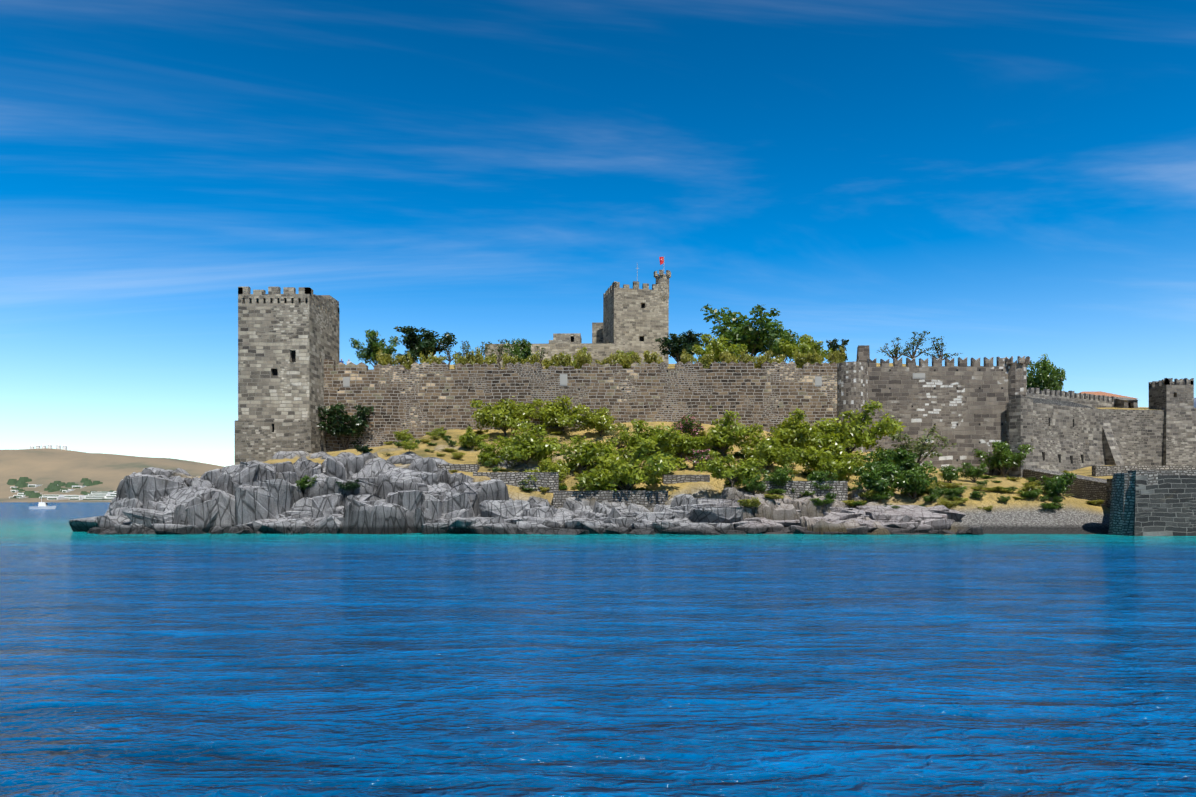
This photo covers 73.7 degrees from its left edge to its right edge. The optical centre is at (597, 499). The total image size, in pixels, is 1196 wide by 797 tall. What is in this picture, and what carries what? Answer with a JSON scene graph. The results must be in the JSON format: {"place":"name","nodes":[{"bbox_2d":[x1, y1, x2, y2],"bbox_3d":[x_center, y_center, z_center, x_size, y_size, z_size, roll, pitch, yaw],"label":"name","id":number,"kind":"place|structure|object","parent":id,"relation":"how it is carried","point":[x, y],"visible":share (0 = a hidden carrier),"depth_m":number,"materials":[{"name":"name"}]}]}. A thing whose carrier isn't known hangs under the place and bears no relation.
{"place":"outdoors","nodes":[
{"label":"outdoors","id":0,"kind":"place"},
{"bbox_2d":[0,448,222,501],"bbox_3d":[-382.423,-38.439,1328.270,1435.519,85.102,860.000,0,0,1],"label":"hill","id":1,"kind":"structure","parent":0,"point":[44,468],"depth_m":1137.34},
{"bbox_2d":[30,444,66,449],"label":"windmills","id":2,"kind":"object","parent":1,"relation":"on","point":[58,446],"visible":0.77,"depth_m":1266.47,"materials":[{"name":"white paint"}]},
{"bbox_2d":[7,477,113,497],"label":"distant trees","id":3,"kind":"object","parent":1,"relation":"on","point":[54,486],"visible":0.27,"depth_m":1045.64,"materials":[{"name":"green plant"}]},
{"bbox_2d":[9,484,115,499],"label":"shore houses","id":4,"kind":"structure","parent":1,"relation":"on","point":[101,495],"depth_m":957.98,"materials":[{"name":"white paint"}]},
{"bbox_2d":[0,502,1195,796],"bbox_3d":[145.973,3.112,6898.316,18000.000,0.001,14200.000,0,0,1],"label":"sea","id":5,"kind":"structure","parent":0,"point":[582,666],"depth_m":15.05,"materials":[{"name":"liquid"}]},
{"bbox_2d":[29,497,55,508],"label":"motor boats","id":6,"kind":"object","parent":5,"relation":"on","point":[42,505],"visible":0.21,"depth_m":259.04,"materials":[{"name":"white paint"}]},
{"bbox_2d":[0,0,1195,466],"label":"sky","id":7,"kind":"structure","parent":0,"point":[990,178],"materials":[{"name":"blue"}]},
{"bbox_2d":[116,422,1113,534],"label":"headland terrain","id":8,"kind":"structure","parent":0,"point":[1072,515],"depth_m":77.80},
{"bbox_2d":[235,286,338,464],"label":"stone tower","id":9,"kind":"structure","parent":8,"relation":"on","point":[288,341],"depth_m":100.76,"materials":[{"name":"stone"}]},
{"bbox_2d":[295,475,317,491],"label":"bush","id":10,"kind":"object","parent":8,"relation":"on","point":[303,483],"visible":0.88,"depth_m":76.64,"materials":[{"name":"green plant"}]},
{"bbox_2d":[317,402,373,449],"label":"bush","id":11,"kind":"object","parent":8,"relation":"on","point":[338,427],"visible":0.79,"depth_m":103.69,"materials":[{"name":"green plant"}]},
{"bbox_2d":[336,480,359,490],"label":"shrub","id":12,"kind":"object","parent":8,"relation":"on","point":[349,487],"visible":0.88,"depth_m":75.87,"materials":[{"name":"green plant"}]},
{"bbox_2d":[393,429,414,440],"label":"shrub","id":13,"kind":"object","parent":8,"relation":"on","point":[402,435],"visible":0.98,"depth_m":98.72,"materials":[{"name":"green plant"}]},
{"bbox_2d":[401,439,419,450],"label":"shrub","id":14,"kind":"object","parent":8,"relation":"on","point":[410,445],"visible":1,"depth_m":86.85,"materials":[{"name":"green plant"}]},
{"bbox_2d":[426,427,446,435],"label":"shrub","id":15,"kind":"object","parent":8,"relation":"on","point":[441,431],"visible":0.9,"depth_m":99.45,"materials":[{"name":"green plant"}]},
{"bbox_2d":[455,426,489,448],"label":"bush","id":16,"kind":"object","parent":8,"relation":"on","point":[469,438],"visible":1,"depth_m":91.92,"materials":[{"name":"green plant"}]},
{"bbox_2d":[477,451,504,464],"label":"bush","id":17,"kind":"object","parent":8,"relation":"on","point":[483,457],"visible":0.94,"depth_m":85.33,"materials":[{"name":"green plant"}]},
{"bbox_2d":[470,398,534,436],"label":"lime tree","id":18,"kind":"object","parent":8,"relation":"on","point":[500,415],"visible":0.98,"depth_m":98.64,"materials":[{"name":"green plant"}]},
{"bbox_2d":[477,423,558,463],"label":"bush","id":19,"kind":"object","parent":8,"relation":"on","point":[525,447],"visible":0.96,"depth_m":86.17,"materials":[{"name":"green plant"}]},
{"bbox_2d":[498,396,541,419],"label":"bush","id":20,"kind":"object","parent":8,"relation":"on","point":[528,405],"visible":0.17,"depth_m":103.32,"materials":[{"name":"green plant"}]},
{"bbox_2d":[69,456,982,534],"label":"shore rocks","id":21,"kind":"object","parent":8,"relation":"on","point":[260,499],"visible":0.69,"depth_m":74.08,"materials":[{"name":"grey stone"}]},
{"bbox_2d":[521,457,569,484],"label":"bush","id":22,"kind":"object","parent":8,"relation":"on","point":[547,466],"visible":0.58,"depth_m":82.62,"materials":[{"name":"green plant"}]},
{"bbox_2d":[523,395,590,432],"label":"lime tree","id":23,"kind":"object","parent":8,"relation":"on","point":[561,416],"visible":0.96,"depth_m":101.49,"materials":[{"name":"green plant"}]},
{"bbox_2d":[324,359,836,451],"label":"curtain wall","id":24,"kind":"structure","parent":8,"relation":"on","point":[417,400],"depth_m":104.92,"materials":[{"name":"stone"}]},
{"bbox_2d":[343,373,924,386],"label":"wall plaques","id":25,"kind":"object","parent":24,"relation":"attached to","point":[563,380],"visible":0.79,"depth_m":104.91,"materials":[{"name":"grey stone"}]},
{"bbox_2d":[552,435,618,473],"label":"lime tree","id":26,"kind":"object","parent":8,"relation":"on","point":[585,455],"visible":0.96,"depth_m":84.97,"materials":[{"name":"green plant"}]},
{"bbox_2d":[573,407,629,435],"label":"lime tree","id":27,"kind":"object","parent":8,"relation":"on","point":[599,420],"visible":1,"depth_m":99.07,"materials":[{"name":"green plant"}]},
{"bbox_2d":[605,426,632,451],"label":"bush","id":28,"kind":"object","parent":8,"relation":"on","point":[616,437],"visible":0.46,"depth_m":91.95,"materials":[{"name":"green plant"}]},
{"bbox_2d":[575,438,685,491],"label":"bush","id":29,"kind":"object","parent":8,"relation":"on","point":[618,469],"visible":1,"depth_m":78.64,"materials":[{"name":"green plant"}]},
{"bbox_2d":[618,419,704,456],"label":"bush","id":30,"kind":"object","parent":8,"relation":"on","point":[662,438],"visible":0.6,"depth_m":88.97,"materials":[{"name":"green plant"}]},
{"bbox_2d":[651,430,697,458],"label":"bush","id":31,"kind":"object","parent":8,"relation":"on","point":[680,443],"visible":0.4,"depth_m":88.66,"materials":[{"name":"green plant"}]},
{"bbox_2d":[672,414,704,436],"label":"flowering bush","id":32,"kind":"object","parent":8,"relation":"on","point":[686,427],"visible":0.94,"depth_m":94.93,"materials":[{"name":"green plant"}]},
{"bbox_2d":[685,449,716,468],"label":"flowering bush","id":33,"kind":"object","parent":8,"relation":"on","point":[705,456],"visible":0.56,"depth_m":85.17,"materials":[{"name":"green plant"}]},
{"bbox_2d":[682,410,763,457],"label":"bush","id":34,"kind":"object","parent":8,"relation":"on","point":[719,437],"visible":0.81,"depth_m":88.23,"materials":[{"name":"green plant"}]},
{"bbox_2d":[694,450,766,487],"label":"bush","id":35,"kind":"object","parent":8,"relation":"on","point":[737,474],"visible":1,"depth_m":77.79,"materials":[{"name":"green plant"}]},
{"bbox_2d":[737,497,761,507],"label":"bank scrub","id":36,"kind":"object","parent":8,"relation":"on","point":[748,503],"visible":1,"depth_m":74.03,"materials":[{"name":"green plant"}]},
{"bbox_2d":[740,474,769,494],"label":"bush","id":37,"kind":"object","parent":8,"relation":"on","point":[754,484],"visible":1,"depth_m":76.87,"materials":[{"name":"green plant"}]},
{"bbox_2d":[738,432,810,469],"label":"lime tree","id":38,"kind":"object","parent":8,"relation":"on","point":[769,452],"visible":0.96,"depth_m":84.83,"materials":[{"name":"green plant"}]},
{"bbox_2d":[759,464,794,487],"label":"bush","id":39,"kind":"object","parent":8,"relation":"on","point":[779,476],"visible":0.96,"depth_m":80.22,"materials":[{"name":"green plant"}]},
{"bbox_2d":[754,408,819,449],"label":"lime tree","id":40,"kind":"object","parent":8,"relation":"on","point":[794,433],"visible":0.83,"depth_m":90.98,"materials":[{"name":"green plant"}]},
{"bbox_2d":[437,464,1195,535],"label":"low stone walls","id":41,"kind":"structure","parent":8,"relation":"on","point":[1121,520],"depth_m":80.44,"materials":[{"name":"stone"}]},
{"bbox_2d":[806,471,838,487],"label":"bush","id":42,"kind":"object","parent":8,"relation":"on","point":[814,476],"visible":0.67,"depth_m":80.44,"materials":[{"name":"green plant"}]},
{"bbox_2d":[794,438,864,480],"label":"bush","id":43,"kind":"object","parent":8,"relation":"on","point":[843,462],"visible":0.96,"depth_m":84.40,"materials":[{"name":"green plant"}]},
{"bbox_2d":[802,400,906,456],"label":"bush","id":44,"kind":"object","parent":8,"relation":"on","point":[828,433],"visible":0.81,"depth_m":90.84,"materials":[{"name":"green plant"}]},
{"bbox_2d":[852,461,899,491],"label":"bush","id":45,"kind":"object","parent":8,"relation":"on","point":[878,476],"visible":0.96,"depth_m":79.01,"materials":[{"name":"green plant"}]},
{"bbox_2d":[862,491,893,501],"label":"bank scrub","id":46,"kind":"object","parent":8,"relation":"on","point":[878,496],"visible":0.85,"depth_m":78.58,"materials":[{"name":"green plant"}]},
{"bbox_2d":[862,448,918,483],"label":"bush","id":47,"kind":"object","parent":8,"relation":"on","point":[903,458],"visible":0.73,"depth_m":84.14,"materials":[{"name":"green plant"}]},
{"bbox_2d":[889,461,937,498],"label":"bush","id":48,"kind":"object","parent":8,"relation":"on","point":[916,480],"visible":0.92,"depth_m":79.45,"materials":[{"name":"green plant"}]},
{"bbox_2d":[889,425,956,464],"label":"pale slope tree","id":49,"kind":"object","parent":8,"relation":"on","point":[918,450],"visible":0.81,"depth_m":87.86,"materials":[{"name":"green plant"}]},
{"bbox_2d":[837,345,1029,474],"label":"wall","id":50,"kind":"structure","parent":8,"relation":"on","point":[962,404],"depth_m":103.90,"materials":[{"name":"grey stone"}]},
{"bbox_2d":[937,498,960,508],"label":"bank scrub","id":51,"kind":"object","parent":8,"relation":"on","point":[948,504],"visible":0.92,"depth_m":77.21,"materials":[{"name":"green plant"}]},
{"bbox_2d":[937,481,962,488],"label":"bank scrub","id":52,"kind":"object","parent":8,"relation":"on","point":[946,485],"visible":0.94,"depth_m":82.81,"materials":[{"name":"green plant"}]},
{"bbox_2d":[939,465,962,482],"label":"bush","id":53,"kind":"object","parent":8,"relation":"on","point":[949,473],"visible":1,"depth_m":84.83,"materials":[{"name":"green plant"}]},
{"bbox_2d":[941,486,967,495],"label":"bank scrub","id":54,"kind":"object","parent":8,"relation":"on","point":[960,490],"visible":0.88,"depth_m":79.60,"materials":[{"name":"green plant"}]},
{"bbox_2d":[957,463,986,481],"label":"bush","id":55,"kind":"object","parent":8,"relation":"on","point":[971,471],"visible":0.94,"depth_m":87.33,"materials":[{"name":"green plant"}]},
{"bbox_2d":[972,441,1034,476],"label":"bush","id":56,"kind":"object","parent":8,"relation":"on","point":[1002,457],"visible":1,"depth_m":100.18,"materials":[{"name":"green plant"}]},
{"bbox_2d":[1019,489,1043,498],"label":"bank scrub","id":57,"kind":"object","parent":8,"relation":"on","point":[1035,493],"visible":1,"depth_m":78.46,"materials":[{"name":"green plant"}]},
{"bbox_2d":[1027,353,1060,390],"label":"green tree","id":58,"kind":"object","parent":8,"relation":"on","point":[1042,379],"visible":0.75,"depth_m":119.31,"materials":[{"name":"green plant"}]},
{"bbox_2d":[1049,365,1065,390],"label":"green tree","id":59,"kind":"object","parent":8,"relation":"on","point":[1058,386],"visible":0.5,"depth_m":123.89,"materials":[{"name":"green plant"}]},
{"bbox_2d":[1039,472,1076,495],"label":"bush","id":60,"kind":"object","parent":8,"relation":"on","point":[1059,484],"visible":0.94,"depth_m":78.22,"materials":[{"name":"green plant"}]},
{"bbox_2d":[1006,378,1195,477],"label":"wall","id":61,"kind":"structure","parent":8,"relation":"on","point":[1060,431],"depth_m":111.39,"materials":[{"name":"stone"}]},
{"bbox_2d":[1106,475,1195,535],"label":"quay wall","id":62,"kind":"structure","parent":8,"relation":"on","point":[1166,506],"depth_m":68.39,"materials":[{"name":"stone"}]},
{"bbox_2d":[449,363,917,368],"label":"castle ground","id":63,"kind":"structure","parent":0,"point":[670,365],"depth_m":152.36,"materials":[{"name":"beige soil"}]},
{"bbox_2d":[349,329,401,366],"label":"green tree","id":64,"kind":"object","parent":63,"relation":"on","point":[371,349],"visible":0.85,"depth_m":117.08,"materials":[{"name":"green plant"}]},
{"bbox_2d":[376,348,402,365],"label":"bush","id":65,"kind":"object","parent":63,"relation":"on","point":[384,360],"visible":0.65,"depth_m":111.39,"materials":[{"name":"green plant"}]},
{"bbox_2d":[393,346,419,363],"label":"dark tree","id":66,"kind":"object","parent":63,"relation":"on","point":[414,357],"visible":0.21,"depth_m":113.41,"materials":[{"name":"green plant"}]},
{"bbox_2d":[400,350,414,368],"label":"bush","id":67,"kind":"object","parent":63,"relation":"on","point":[408,363],"visible":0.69,"depth_m":111.93,"materials":[{"name":"green plant"}]},
{"bbox_2d":[394,326,457,358],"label":"dark tree","id":68,"kind":"object","parent":63,"relation":"on","point":[427,344],"visible":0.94,"depth_m":123.00,"materials":[{"name":"green plant"}]},
{"bbox_2d":[427,352,446,364],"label":"bush","id":69,"kind":"object","parent":63,"relation":"on","point":[438,360],"visible":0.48,"depth_m":110.01,"materials":[{"name":"green plant"}]},
{"bbox_2d":[440,346,460,367],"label":"airy tree","id":70,"kind":"object","parent":63,"relation":"on","point":[449,359],"visible":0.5,"depth_m":132.45,"materials":[{"name":"green plant"}]},
{"bbox_2d":[453,351,467,368],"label":"bush","id":71,"kind":"object","parent":63,"relation":"on","point":[461,361],"visible":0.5,"depth_m":111.92,"materials":[{"name":"green plant"}]},
{"bbox_2d":[458,341,475,358],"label":"airy tree","id":72,"kind":"object","parent":63,"relation":"on","point":[467,348],"visible":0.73,"depth_m":122.14,"materials":[{"name":"green plant"}]},
{"bbox_2d":[465,345,483,364],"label":"bush","id":73,"kind":"object","parent":63,"relation":"on","point":[472,359],"visible":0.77,"depth_m":110.31,"materials":[{"name":"green plant"}]},
{"bbox_2d":[488,339,507,368],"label":"airy tree","id":74,"kind":"object","parent":63,"relation":"on","point":[499,356],"visible":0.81,"depth_m":123.79,"materials":[{"name":"green plant"}]},
{"bbox_2d":[502,353,518,368],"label":"bush","id":75,"kind":"object","parent":63,"relation":"on","point":[512,360],"visible":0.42,"depth_m":111.63,"materials":[{"name":"green plant"}]},
{"bbox_2d":[503,338,533,363],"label":"green tree","id":76,"kind":"object","parent":63,"relation":"on","point":[525,352],"visible":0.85,"depth_m":119.74,"materials":[{"name":"green plant"}]},
{"bbox_2d":[519,350,539,363],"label":"bush","id":77,"kind":"object","parent":63,"relation":"on","point":[531,360],"visible":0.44,"depth_m":111.52,"materials":[{"name":"green plant"}]},
{"bbox_2d":[485,333,615,367],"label":"building","id":78,"kind":"structure","parent":63,"relation":"on","point":[569,343],"depth_m":149.06,"materials":[{"name":"stone"}]},
{"bbox_2d":[541,354,559,368],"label":"bush","id":79,"kind":"object","parent":63,"relation":"on","point":[546,363],"visible":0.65,"depth_m":112.12,"materials":[{"name":"green plant"}]},
{"bbox_2d":[556,351,572,366],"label":"bush","id":80,"kind":"object","parent":63,"relation":"on","point":[563,361],"visible":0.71,"depth_m":110.20,"materials":[{"name":"green plant"}]},
{"bbox_2d":[575,348,592,368],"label":"bush","id":81,"kind":"object","parent":63,"relation":"on","point":[583,358],"visible":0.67,"depth_m":110.78,"materials":[{"name":"green plant"}]},
{"bbox_2d":[612,352,631,368],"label":"bush","id":82,"kind":"object","parent":63,"relation":"on","point":[618,358],"visible":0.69,"depth_m":110.71,"materials":[{"name":"green plant"}]},
{"bbox_2d":[592,270,670,365],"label":"castle tower","id":83,"kind":"structure","parent":63,"relation":"on","point":[635,319],"depth_m":151.20,"materials":[{"name":"stone"}]},
{"bbox_2d":[623,352,641,368],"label":"bush","id":84,"kind":"object","parent":63,"relation":"on","point":[635,357],"visible":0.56,"depth_m":110.61,"materials":[{"name":"green plant"}]},
{"bbox_2d":[643,350,663,363],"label":"bush","id":85,"kind":"object","parent":63,"relation":"on","point":[648,357],"visible":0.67,"depth_m":111.86,"materials":[{"name":"green plant"}]},
{"bbox_2d":[655,333,702,362],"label":"dark tree","id":86,"kind":"object","parent":63,"relation":"on","point":[675,348],"visible":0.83,"depth_m":128.62,"materials":[{"name":"green plant"}]},
{"bbox_2d":[662,329,705,360],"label":"dark tree","id":87,"kind":"object","parent":63,"relation":"on","point":[690,337],"visible":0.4,"depth_m":133.13,"materials":[{"name":"green plant"}]},
{"bbox_2d":[690,349,713,367],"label":"bush","id":88,"kind":"object","parent":63,"relation":"on","point":[706,360],"visible":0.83,"depth_m":110.49,"materials":[{"name":"green plant"}]},
{"bbox_2d":[690,334,751,363],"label":"lime tree","id":89,"kind":"object","parent":63,"relation":"on","point":[717,346],"visible":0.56,"depth_m":120.65,"materials":[{"name":"green plant"}]},
{"bbox_2d":[719,351,737,363],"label":"bush","id":90,"kind":"object","parent":63,"relation":"on","point":[726,357],"visible":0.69,"depth_m":109.89,"materials":[{"name":"green plant"}]},
{"bbox_2d":[736,351,750,363],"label":"bush","id":91,"kind":"object","parent":63,"relation":"on","point":[745,359],"visible":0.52,"depth_m":112.38,"materials":[{"name":"green plant"}]},
{"bbox_2d":[700,304,787,358],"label":"green tree","id":92,"kind":"object","parent":63,"relation":"on","point":[752,338],"visible":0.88,"depth_m":123.42,"materials":[{"name":"green plant"}]},
{"bbox_2d":[750,350,773,367],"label":"bush","id":93,"kind":"object","parent":63,"relation":"on","point":[759,360],"visible":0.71,"depth_m":110.13,"materials":[{"name":"green plant"}]},
{"bbox_2d":[762,325,799,361],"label":"green tree","id":94,"kind":"object","parent":63,"relation":"on","point":[774,347],"visible":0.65,"depth_m":121.82,"materials":[{"name":"green plant"}]},
{"bbox_2d":[793,348,808,367],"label":"bush","id":95,"kind":"object","parent":63,"relation":"on","point":[799,358],"visible":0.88,"depth_m":111.44,"materials":[{"name":"green plant"}]},
{"bbox_2d":[779,334,835,366],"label":"lime tree","id":96,"kind":"object","parent":63,"relation":"on","point":[806,345],"visible":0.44,"depth_m":115.60,"materials":[{"name":"green plant"}]},
{"bbox_2d":[807,346,823,363],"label":"bush","id":97,"kind":"object","parent":63,"relation":"on","point":[813,360],"visible":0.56,"depth_m":109.54,"materials":[{"name":"green plant"}]},
{"bbox_2d":[826,345,845,363],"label":"bush","id":98,"kind":"object","parent":63,"relation":"on","point":[833,357],"visible":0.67,"depth_m":110.13,"materials":[{"name":"green plant"}]},
{"bbox_2d":[826,338,848,361],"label":"dark tree","id":99,"kind":"object","parent":63,"relation":"on","point":[834,345],"visible":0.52,"depth_m":126.07,"materials":[{"name":"green plant"}]},
{"bbox_2d":[877,337,912,358],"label":"airy tree","id":100,"kind":"object","parent":63,"relation":"on","point":[897,349],"visible":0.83,"depth_m":124.12,"materials":[{"name":"green plant"}]},
{"bbox_2d":[889,331,934,365],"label":"airy tree","id":101,"kind":"object","parent":63,"relation":"on","point":[919,342],"visible":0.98,"depth_m":120.12,"materials":[{"name":"green plant"}]},
{"bbox_2d":[922,336,960,365],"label":"airy tree","id":102,"kind":"object","parent":63,"relation":"on","point":[941,355],"visible":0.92,"depth_m":122.99,"materials":[{"name":"green plant"}]},
{"bbox_2d":[1080,391,1137,398],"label":"roof","id":103,"kind":"structure","parent":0,"point":[1100,393],"depth_m":127.97,"materials":[{"name":"tile"}]},
{"bbox_2d":[1115,397,1137,407],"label":"building","id":104,"kind":"structure","parent":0,"point":[1123,402],"depth_m":119.69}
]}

